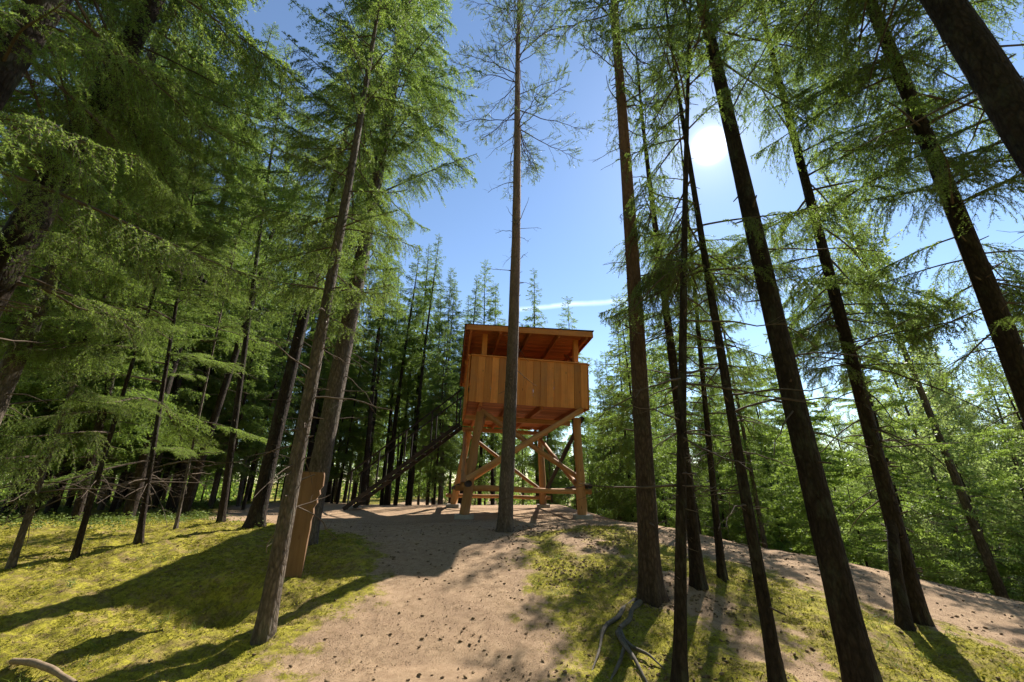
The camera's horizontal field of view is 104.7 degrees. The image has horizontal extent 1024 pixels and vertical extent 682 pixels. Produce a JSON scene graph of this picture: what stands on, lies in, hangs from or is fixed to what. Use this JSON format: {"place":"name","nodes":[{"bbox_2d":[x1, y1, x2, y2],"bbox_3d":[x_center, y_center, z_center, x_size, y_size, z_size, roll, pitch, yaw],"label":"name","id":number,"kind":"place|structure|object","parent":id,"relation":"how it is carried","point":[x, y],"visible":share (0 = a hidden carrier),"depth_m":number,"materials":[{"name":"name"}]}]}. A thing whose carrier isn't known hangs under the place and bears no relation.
{"place":"outdoors","nodes":[
{"label":"outdoors","id":0,"kind":"place"},
{"bbox_2d":[0,483,1023,681],"bbox_3d":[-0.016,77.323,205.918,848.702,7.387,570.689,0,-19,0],"label":"ground","id":1,"kind":"structure","parent":0,"point":[449,663],"depth_m":4.60,"materials":[{"name":"green plant"}]},
{"bbox_2d":[8,658,77,681],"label":"fallen stick","id":2,"kind":"object","parent":1,"relation":"on","point":[57,672],"visible":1,"depth_m":3.30,"materials":[{"name":"wood"}]},
{"bbox_2d":[0,169,155,517],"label":"spruce tree","id":3,"kind":"object","parent":1,"relation":"on","point":[44,431],"visible":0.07,"depth_m":10.05,"materials":[{"name":"green plant"}]},
{"bbox_2d":[0,0,181,449],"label":"spruce tree","id":4,"kind":"object","parent":1,"relation":"on","point":[14,392],"visible":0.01,"depth_m":10.17,"materials":[{"name":"green plant"}]},
{"bbox_2d":[0,24,191,515],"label":"spruce tree","id":5,"kind":"object","parent":1,"relation":"on","point":[47,473],"visible":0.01,"depth_m":11.36,"materials":[{"name":"green plant"}]},
{"bbox_2d":[0,124,212,569],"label":"spruce tree","id":6,"kind":"object","parent":1,"relation":"on","point":[12,560],"visible":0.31,"depth_m":6.08,"materials":[{"name":"green plant"}]},
{"bbox_2d":[18,140,194,515],"bbox_3d":[-11.806,-0.962,12.398,3.863,13.820,3.426,-4,-16,2],"label":"spruce tree","id":7,"kind":"object","parent":1,"relation":"on","point":[101,387],"visible":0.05,"depth_m":11.22,"materials":[{"name":"green plant"}]},
{"bbox_2d":[0,157,217,561],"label":"spruce tree","id":8,"kind":"object","parent":1,"relation":"on","point":[19,440],"visible":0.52,"depth_m":6.25,"materials":[{"name":"green plant"}]},
{"bbox_2d":[28,23,219,521],"bbox_3d":[-10.973,-3.278,12.192,4.221,17.838,3.835,-11,-22,29],"label":"spruce tree","id":9,"kind":"object","parent":1,"relation":"on","point":[99,425],"visible":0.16,"depth_m":10.81,"materials":[{"name":"green plant"}]},
{"bbox_2d":[0,150,252,544],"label":"spruce tree","id":10,"kind":"object","parent":1,"relation":"on","point":[183,428],"visible":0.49,"depth_m":7.86,"materials":[{"name":"green plant"}]},
{"bbox_2d":[44,96,208,513],"bbox_3d":[-14.163,-2.878,14.919,2.738,19.158,2.773,18,-26,-42],"label":"spruce tree","id":11,"kind":"object","parent":1,"relation":"on","point":[55,505],"visible":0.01,"depth_m":12.22,"materials":[{"name":"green plant"}]},
{"bbox_2d":[49,191,212,496],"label":"spruce tree","id":12,"kind":"object","parent":1,"relation":"on","point":[173,403],"visible":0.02,"depth_m":12.13,"materials":[{"name":"green plant"}]},
{"bbox_2d":[0,498,268,531],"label":"undergrowth","id":13,"kind":"object","parent":1,"relation":"on","point":[195,503],"visible":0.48,"depth_m":10.17,"materials":[{"name":"green plant"}]},
{"bbox_2d":[0,0,279,423],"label":"spruce tree","id":14,"kind":"object","parent":1,"relation":"on","point":[9,380],"visible":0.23,"depth_m":6.55,"materials":[{"name":"green plant"}]},
{"bbox_2d":[0,0,304,322],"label":"spruce tree","id":15,"kind":"object","parent":1,"relation":"on","point":[27,28],"visible":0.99,"depth_m":3.81,"materials":[{"name":"green plant"}]},
{"bbox_2d":[0,0,318,351],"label":"spruce tree","id":16,"kind":"object","parent":1,"relation":"on","point":[27,253],"visible":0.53,"depth_m":5.06,"materials":[{"name":"green plant"}]},
{"bbox_2d":[105,196,213,513],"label":"spruce tree","id":17,"kind":"object","parent":1,"relation":"on","point":[113,506],"visible":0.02,"depth_m":13.09,"materials":[{"name":"green plant"}]},
{"bbox_2d":[99,83,271,510],"bbox_3d":[-11.465,-3.283,14.912,4.366,19.995,4.728,-6,-20,16],"label":"spruce tree","id":18,"kind":"object","parent":1,"relation":"on","point":[184,366],"visible":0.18,"depth_m":13.94,"materials":[{"name":"green plant"}]},
{"bbox_2d":[122,188,272,528],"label":"spruce tree","id":19,"kind":"object","parent":1,"relation":"on","point":[176,450],"visible":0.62,"depth_m":9.62,"materials":[{"name":"green plant"}]},
{"bbox_2d":[121,22,279,518],"bbox_3d":[-10.279,-3.918,13.539,2.936,20.241,2.886,16,-25,-38],"label":"spruce tree","id":20,"kind":"object","parent":1,"relation":"on","point":[130,505],"visible":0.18,"depth_m":13.01,"materials":[{"name":"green plant"}]},
{"bbox_2d":[145,220,259,510],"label":"spruce tree","id":21,"kind":"object","parent":1,"relation":"on","point":[209,410],"visible":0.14,"depth_m":14.90,"materials":[{"name":"green plant"}]},
{"bbox_2d":[168,146,266,513],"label":"spruce tree","id":22,"kind":"object","parent":1,"relation":"on","point":[183,466],"visible":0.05,"depth_m":13.95,"materials":[{"name":"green plant"}]},
{"bbox_2d":[193,263,282,484],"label":"spruce tree","id":23,"kind":"object","parent":1,"relation":"on","point":[257,410],"visible":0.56,"depth_m":14.79,"materials":[{"name":"green plant"}]},
{"bbox_2d":[180,108,308,515],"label":"spruce tree","id":24,"kind":"object","parent":1,"relation":"on","point":[189,498],"visible":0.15,"depth_m":13.70,"materials":[{"name":"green plant"}]},
{"bbox_2d":[203,225,292,508],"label":"spruce tree","id":25,"kind":"object","parent":1,"relation":"on","point":[214,490],"visible":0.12,"depth_m":16.72,"materials":[{"name":"green plant"}]},
{"bbox_2d":[195,38,312,521],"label":"spruce tree","id":26,"kind":"object","parent":1,"relation":"on","point":[222,512],"visible":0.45,"depth_m":10.87,"materials":[{"name":"green plant"}]},
{"bbox_2d":[227,237,296,505],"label":"spruce tree","id":27,"kind":"object","parent":1,"relation":"on","point":[239,495],"visible":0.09,"depth_m":18.02,"materials":[{"name":"green plant"}]},
{"bbox_2d":[217,272,308,509],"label":"spruce tree","id":28,"kind":"object","parent":1,"relation":"on","point":[268,415],"visible":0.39,"depth_m":16.66,"materials":[{"name":"green plant"}]},
{"bbox_2d":[240,220,325,482],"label":"spruce tree","id":29,"kind":"object","parent":1,"relation":"on","point":[286,436],"visible":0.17,"depth_m":20.09,"materials":[{"name":"green plant"}]},
{"bbox_2d":[284,472,324,577],"bbox_3d":[-2.983,2.541,5.545,0.474,1.360,0.295,7,-21,-20],"label":"timber post","id":30,"kind":"object","parent":1,"relation":"on","point":[302,524],"visible":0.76,"depth_m":5.46,"materials":[{"name":"brown wood"}]},
{"bbox_2d":[233,8,392,529],"bbox_3d":[-5.419,-4.348,11.617,3.702,18.258,4.048,0,-19,0],"label":"spruce tree","id":31,"kind":"object","parent":1,"relation":"on","point":[257,513],"visible":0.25,"depth_m":9.74,"materials":[{"name":"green plant"}]},
{"bbox_2d":[292,251,346,470],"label":"spruce tree","id":32,"kind":"object","parent":1,"relation":"on","point":[313,429],"visible":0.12,"depth_m":21.97,"materials":[{"name":"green plant"}]},
{"bbox_2d":[292,198,349,409],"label":"spruce tree","id":33,"kind":"object","parent":1,"relation":"on","point":[311,324],"visible":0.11,"depth_m":21.04,"materials":[{"name":"green plant"}]},
{"bbox_2d":[235,0,422,645],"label":"spruce tree","id":34,"kind":"object","parent":1,"relation":"on","point":[265,627],"visible":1,"depth_m":5.43,"materials":[{"name":"green plant"}]},
{"bbox_2d":[305,328,364,502],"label":"spruce tree","id":35,"kind":"object","parent":1,"relation":"on","point":[353,429],"visible":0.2,"depth_m":22.49,"materials":[{"name":"green plant"}]},
{"bbox_2d":[328,319,376,503],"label":"spruce tree","id":36,"kind":"object","parent":1,"relation":"on","point":[343,455],"visible":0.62,"depth_m":21.87,"materials":[{"name":"green plant"}]},
{"bbox_2d":[241,0,482,545],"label":"spruce tree","id":37,"kind":"object","parent":1,"relation":"on","point":[430,90],"visible":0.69,"depth_m":8.72,"materials":[{"name":"green plant"}]},
{"bbox_2d":[343,318,399,486],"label":"spruce tree","id":38,"kind":"object","parent":1,"relation":"on","point":[384,414],"visible":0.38,"depth_m":25.65,"materials":[{"name":"green plant"}]},
{"bbox_2d":[346,231,408,504],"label":"spruce tree","id":39,"kind":"object","parent":1,"relation":"on","point":[379,324],"visible":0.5,"depth_m":22.19,"materials":[{"name":"green plant"}]},
{"bbox_2d":[357,246,401,504],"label":"spruce tree","id":40,"kind":"object","parent":1,"relation":"on","point":[377,381],"visible":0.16,"depth_m":24.27,"materials":[{"name":"green plant"}]},
{"bbox_2d":[376,284,412,504],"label":"spruce tree","id":41,"kind":"object","parent":1,"relation":"on","point":[386,450],"visible":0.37,"depth_m":26.20,"materials":[{"name":"green plant"}]},
{"bbox_2d":[378,245,428,504],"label":"spruce tree","id":42,"kind":"object","parent":1,"relation":"on","point":[400,376],"visible":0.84,"depth_m":24.81,"materials":[{"name":"green plant"}]},
{"bbox_2d":[389,285,426,504],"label":"spruce tree","id":43,"kind":"object","parent":1,"relation":"on","point":[396,495],"visible":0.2,"depth_m":26.07,"materials":[{"name":"green plant"}]},
{"bbox_2d":[383,245,442,504],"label":"spruce tree","id":44,"kind":"object","parent":1,"relation":"on","point":[414,402],"visible":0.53,"depth_m":25.44,"materials":[{"name":"green plant"}]},
{"bbox_2d":[405,233,449,504],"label":"spruce tree","id":45,"kind":"object","parent":1,"relation":"on","point":[426,345],"visible":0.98,"depth_m":24.79,"materials":[{"name":"green plant"}]},
{"bbox_2d":[406,350,449,504],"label":"spruce tree","id":46,"kind":"object","parent":1,"relation":"on","point":[418,490],"visible":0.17,"depth_m":26.03,"materials":[{"name":"green plant"}]},
{"bbox_2d":[408,323,461,504],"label":"spruce tree","id":47,"kind":"object","parent":1,"relation":"on","point":[450,443],"visible":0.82,"depth_m":20.98,"materials":[{"name":"green plant"}]},
{"bbox_2d":[415,279,468,504],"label":"spruce tree","id":48,"kind":"object","parent":1,"relation":"on","point":[454,337],"visible":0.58,"depth_m":23.54,"materials":[{"name":"green plant"}]},
{"bbox_2d":[423,268,468,504],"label":"spruce tree","id":49,"kind":"object","parent":1,"relation":"on","point":[438,410],"visible":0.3,"depth_m":24.57,"materials":[{"name":"green plant"}]},
{"bbox_2d":[342,323,593,519],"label":"observation tower","id":50,"kind":"structure","parent":1,"relation":"on","point":[554,370],"depth_m":12.50,"materials":[{"name":"brown wood"}]},
{"bbox_2d":[452,274,484,504],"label":"spruce tree","id":51,"kind":"object","parent":1,"relation":"on","point":[469,322],"visible":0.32,"depth_m":27.03,"materials":[{"name":"green plant"}]},
{"bbox_2d":[446,259,518,504],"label":"spruce tree","id":52,"kind":"object","parent":1,"relation":"on","point":[480,460],"visible":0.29,"depth_m":26.30,"materials":[{"name":"green plant"}]},
{"bbox_2d":[0,401,1018,553],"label":"forest","id":53,"kind":"object","parent":1,"relation":"on","point":[235,487],"visible":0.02,"depth_m":50.02,"materials":[{"name":"green plant"}]},
{"bbox_2d":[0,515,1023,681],"bbox_3d":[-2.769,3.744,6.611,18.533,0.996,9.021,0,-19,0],"label":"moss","id":54,"kind":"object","parent":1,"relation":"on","point":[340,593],"visible":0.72,"depth_m":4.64,"materials":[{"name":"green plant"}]},
{"bbox_2d":[16,524,1023,681],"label":"fallen cones","id":55,"kind":"object","parent":1,"relation":"on","point":[608,658],"visible":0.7,"depth_m":4.96,"materials":[{"name":"brown plant"}]},
{"bbox_2d":[447,0,594,532],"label":"pine tree","id":56,"kind":"object","parent":1,"relation":"on","point":[505,523],"visible":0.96,"depth_m":10.93,"materials":[{"name":"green plant"}]},
{"bbox_2d":[514,429,534,504],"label":"spruce tree","id":57,"kind":"object","parent":1,"relation":"on","point":[521,459],"visible":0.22,"depth_m":30.27,"materials":[{"name":"green plant"}]},
{"bbox_2d":[520,268,547,504],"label":"spruce tree","id":58,"kind":"object","parent":1,"relation":"on","point":[536,310],"visible":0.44,"depth_m":32.32,"materials":[{"name":"green plant"}]},
{"bbox_2d":[525,426,572,504],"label":"spruce tree","id":59,"kind":"object","parent":1,"relation":"on","point":[534,460],"visible":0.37,"depth_m":24.64,"materials":[{"name":"green plant"}]},
{"bbox_2d":[545,296,609,515],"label":"spruce tree","id":60,"kind":"object","parent":1,"relation":"on","point":[585,437],"visible":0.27,"depth_m":29.84,"materials":[{"name":"green plant"}]},
{"bbox_2d":[518,0,701,607],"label":"pine tree","id":61,"kind":"object","parent":1,"relation":"on","point":[651,590],"visible":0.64,"depth_m":5.57,"materials":[{"name":"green plant"}]},
{"bbox_2d":[586,351,635,517],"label":"spruce tree","id":62,"kind":"object","parent":1,"relation":"on","point":[592,457],"visible":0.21,"depth_m":20.64,"materials":[{"name":"green plant"}]},
{"bbox_2d":[591,360,634,521],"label":"spruce tree","id":63,"kind":"object","parent":1,"relation":"on","point":[597,496],"visible":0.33,"depth_m":19.87,"materials":[{"name":"green plant"}]},
{"bbox_2d":[594,377,636,521],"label":"spruce tree","id":64,"kind":"object","parent":1,"relation":"on","point":[611,506],"visible":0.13,"depth_m":18.37,"materials":[{"name":"green plant"}]},
{"bbox_2d":[587,293,666,522],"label":"spruce tree","id":65,"kind":"object","parent":1,"relation":"on","point":[611,478],"visible":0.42,"depth_m":14.90,"materials":[{"name":"green plant"}]},
{"bbox_2d":[591,597,664,681],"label":"exposed root","id":66,"kind":"object","parent":1,"relation":"on","point":[627,645],"visible":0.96,"depth_m":3.67,"materials":[{"name":"wood"}]},
{"bbox_2d":[600,297,675,524],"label":"spruce tree","id":67,"kind":"object","parent":1,"relation":"on","point":[620,424],"visible":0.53,"depth_m":12.68,"materials":[{"name":"green plant"}]},
{"bbox_2d":[599,9,750,590],"bbox_3d":[2.340,-1.768,6.556,1.917,10.757,3.055,0,-19,0],"label":"spruce tree","id":68,"kind":"object","parent":1,"relation":"on","point":[697,578],"visible":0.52,"depth_m":5.84,"materials":[{"name":"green plant"}]},
{"bbox_2d":[631,242,735,534],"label":"spruce tree","id":69,"kind":"object","parent":1,"relation":"on","point":[690,406],"visible":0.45,"depth_m":10.27,"materials":[{"name":"green plant"}]},
{"bbox_2d":[652,315,717,530],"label":"spruce tree","id":70,"kind":"object","parent":1,"relation":"on","point":[669,431],"visible":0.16,"depth_m":18.61,"materials":[{"name":"green plant"}]},
{"bbox_2d":[567,0,816,681],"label":"spruce tree","id":71,"kind":"object","parent":1,"relation":"on","point":[679,669],"visible":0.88,"depth_m":4.12,"materials":[{"name":"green plant"}]},
{"bbox_2d":[622,80,779,582],"bbox_3d":[3.077,-1.009,6.648,2.114,9.256,2.147,9,-21,-24],"label":"spruce tree","id":72,"kind":"object","parent":1,"relation":"on","point":[721,571],"visible":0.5,"depth_m":5.97,"materials":[{"name":"green plant"}]},
{"bbox_2d":[550,0,890,681],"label":"spruce tree","id":73,"kind":"object","parent":1,"relation":"on","point":[856,658],"visible":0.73,"depth_m":4.13,"materials":[{"name":"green plant"}]},
{"bbox_2d":[687,346,762,544],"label":"spruce tree","id":74,"kind":"object","parent":1,"relation":"on","point":[707,520],"visible":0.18,"depth_m":13.10,"materials":[{"name":"green plant"}]},
{"bbox_2d":[604,0,857,681],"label":"spruce tree","id":75,"kind":"object","parent":1,"relation":"on","point":[775,670],"visible":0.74,"depth_m":4.19,"materials":[{"name":"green plant"}]},
{"bbox_2d":[693,243,781,548],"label":"spruce tree","id":76,"kind":"object","parent":1,"relation":"on","point":[759,438],"visible":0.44,"depth_m":10.45,"materials":[{"name":"green plant"}]},
{"bbox_2d":[709,401,796,549],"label":"spruce tree","id":77,"kind":"object","parent":1,"relation":"on","point":[723,473],"visible":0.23,"depth_m":11.66,"materials":[{"name":"green plant"}]},
{"bbox_2d":[716,379,800,546],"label":"spruce tree","id":78,"kind":"object","parent":1,"relation":"on","point":[774,534],"visible":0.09,"depth_m":14.55,"materials":[{"name":"green plant"}]},
{"bbox_2d":[734,338,807,543],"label":"spruce tree","id":79,"kind":"object","parent":1,"relation":"on","point":[757,415],"visible":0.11,"depth_m":15.58,"materials":[{"name":"green plant"}]},
{"bbox_2d":[750,455,808,553],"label":"spruce tree","id":80,"kind":"object","parent":1,"relation":"on","point":[779,544],"visible":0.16,"depth_m":12.76,"materials":[{"name":"green plant"}]},
{"bbox_2d":[753,333,887,567],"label":"spruce tree","id":81,"kind":"object","parent":1,"relation":"on","point":[796,503],"visible":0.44,"depth_m":10.30,"materials":[{"name":"green plant"}]},
{"bbox_2d":[777,393,873,563],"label":"spruce tree","id":82,"kind":"object","parent":1,"relation":"on","point":[844,538],"visible":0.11,"depth_m":11.11,"materials":[{"name":"green plant"}]},
{"bbox_2d":[655,0,1023,243],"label":"spruce tree","id":83,"kind":"object","parent":1,"relation":"on","point":[994,79],"visible":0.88,"depth_m":4.35,"materials":[{"name":"green plant"}]},
{"bbox_2d":[817,372,877,540],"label":"birch tree","id":84,"kind":"object","parent":1,"relation":"on","point":[839,428],"visible":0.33,"depth_m":18.59,"materials":[{"name":"plant"}]},
{"bbox_2d":[690,0,1008,631],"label":"spruce tree","id":85,"kind":"object","parent":1,"relation":"on","point":[910,607],"visible":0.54,"depth_m":5.55,"materials":[{"name":"green plant"}]},
{"bbox_2d":[831,483,888,570],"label":"spruce tree","id":86,"kind":"object","parent":1,"relation":"on","point":[869,526],"visible":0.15,"depth_m":12.18,"materials":[{"name":"green plant"}]},
{"bbox_2d":[727,0,1023,432],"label":"spruce tree","id":87,"kind":"object","parent":1,"relation":"on","point":[1002,318],"visible":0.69,"depth_m":4.75,"materials":[{"name":"green plant"}]},
{"bbox_2d":[817,326,980,587],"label":"spruce tree","id":88,"kind":"object","parent":1,"relation":"on","point":[934,504],"visible":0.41,"depth_m":8.62,"materials":[{"name":"green plant"}]},
{"bbox_2d":[861,490,957,577],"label":"young spruce","id":89,"kind":"object","parent":1,"relation":"on","point":[919,550],"visible":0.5,"depth_m":6.96,"materials":[{"name":"green plant"}]},
{"bbox_2d":[810,147,1022,598],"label":"birch tree","id":90,"kind":"object","parent":1,"relation":"on","point":[995,577],"visible":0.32,"depth_m":9.39,"materials":[{"name":"plant"}]},
{"bbox_2d":[869,439,979,579],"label":"spruce tree","id":91,"kind":"object","parent":1,"relation":"on","point":[901,469],"visible":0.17,"depth_m":10.84,"materials":[{"name":"green plant"}]},
{"bbox_2d":[866,315,989,579],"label":"birch tree","id":92,"kind":"object","parent":1,"relation":"on","point":[921,413],"visible":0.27,"depth_m":12.23,"materials":[{"name":"plant"}]},
{"bbox_2d":[878,504,988,591],"bbox_3d":[9.387,5.572,8.711,2.088,3.733,2.143,7,-19,-18],"label":"leafy bush","id":93,"kind":"object","parent":1,"relation":"on","point":[965,583],"visible":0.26,"depth_m":8.68,"materials":[{"name":"green plant"}]},
{"bbox_2d":[903,321,1004,554],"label":"birch tree","id":94,"kind":"object","parent":1,"relation":"on","point":[989,469],"visible":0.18,"depth_m":15.12,"materials":[{"name":"plant"}]},
{"bbox_2d":[905,309,1021,559],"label":"birch tree","id":95,"kind":"object","parent":1,"relation":"on","point":[963,407],"visible":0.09,"depth_m":16.24,"materials":[{"name":"plant"}]},
{"bbox_2d":[913,396,1023,586],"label":"spruce tree","id":96,"kind":"object","parent":1,"relation":"on","point":[973,447],"visible":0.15,"depth_m":12.65,"materials":[{"name":"green plant"}]},
{"bbox_2d":[918,441,1023,601],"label":"spruce tree","id":97,"kind":"object","parent":1,"relation":"on","point":[988,589],"visible":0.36,"depth_m":8.99,"materials":[{"name":"green plant"}]},
{"bbox_2d":[945,540,1023,601],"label":"leafy bush","id":98,"kind":"object","parent":1,"relation":"on","point":[1009,590],"visible":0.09,"depth_m":9.81,"materials":[{"name":"green plant"}]},
{"bbox_2d":[958,323,1023,519],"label":"birch tree","id":99,"kind":"object","parent":1,"relation":"on","point":[1018,427],"visible":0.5,"depth_m":15.15,"materials":[{"name":"plant"}]},
{"bbox_2d":[960,363,1023,600],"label":"spruce tree","id":100,"kind":"object","parent":1,"relation":"on","point":[1002,477],"visible":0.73,"depth_m":8.87,"materials":[{"name":"green plant"}]},
{"bbox_2d":[966,448,1023,590],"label":"leafy bush","id":101,"kind":"object","parent":1,"relation":"on","point":[1020,513],"visible":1,"depth_m":7.90,"materials":[{"name":"green plant"}]},
{"bbox_2d":[985,440,1023,598],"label":"spruce tree","id":102,"kind":"object","parent":1,"relation":"on","point":[1018,479],"visible":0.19,"depth_m":12.95,"materials":[{"name":"green plant"}]},
{"bbox_2d":[0,0,1023,484],"label":"sky","id":103,"kind":"structure","parent":0,"point":[577,211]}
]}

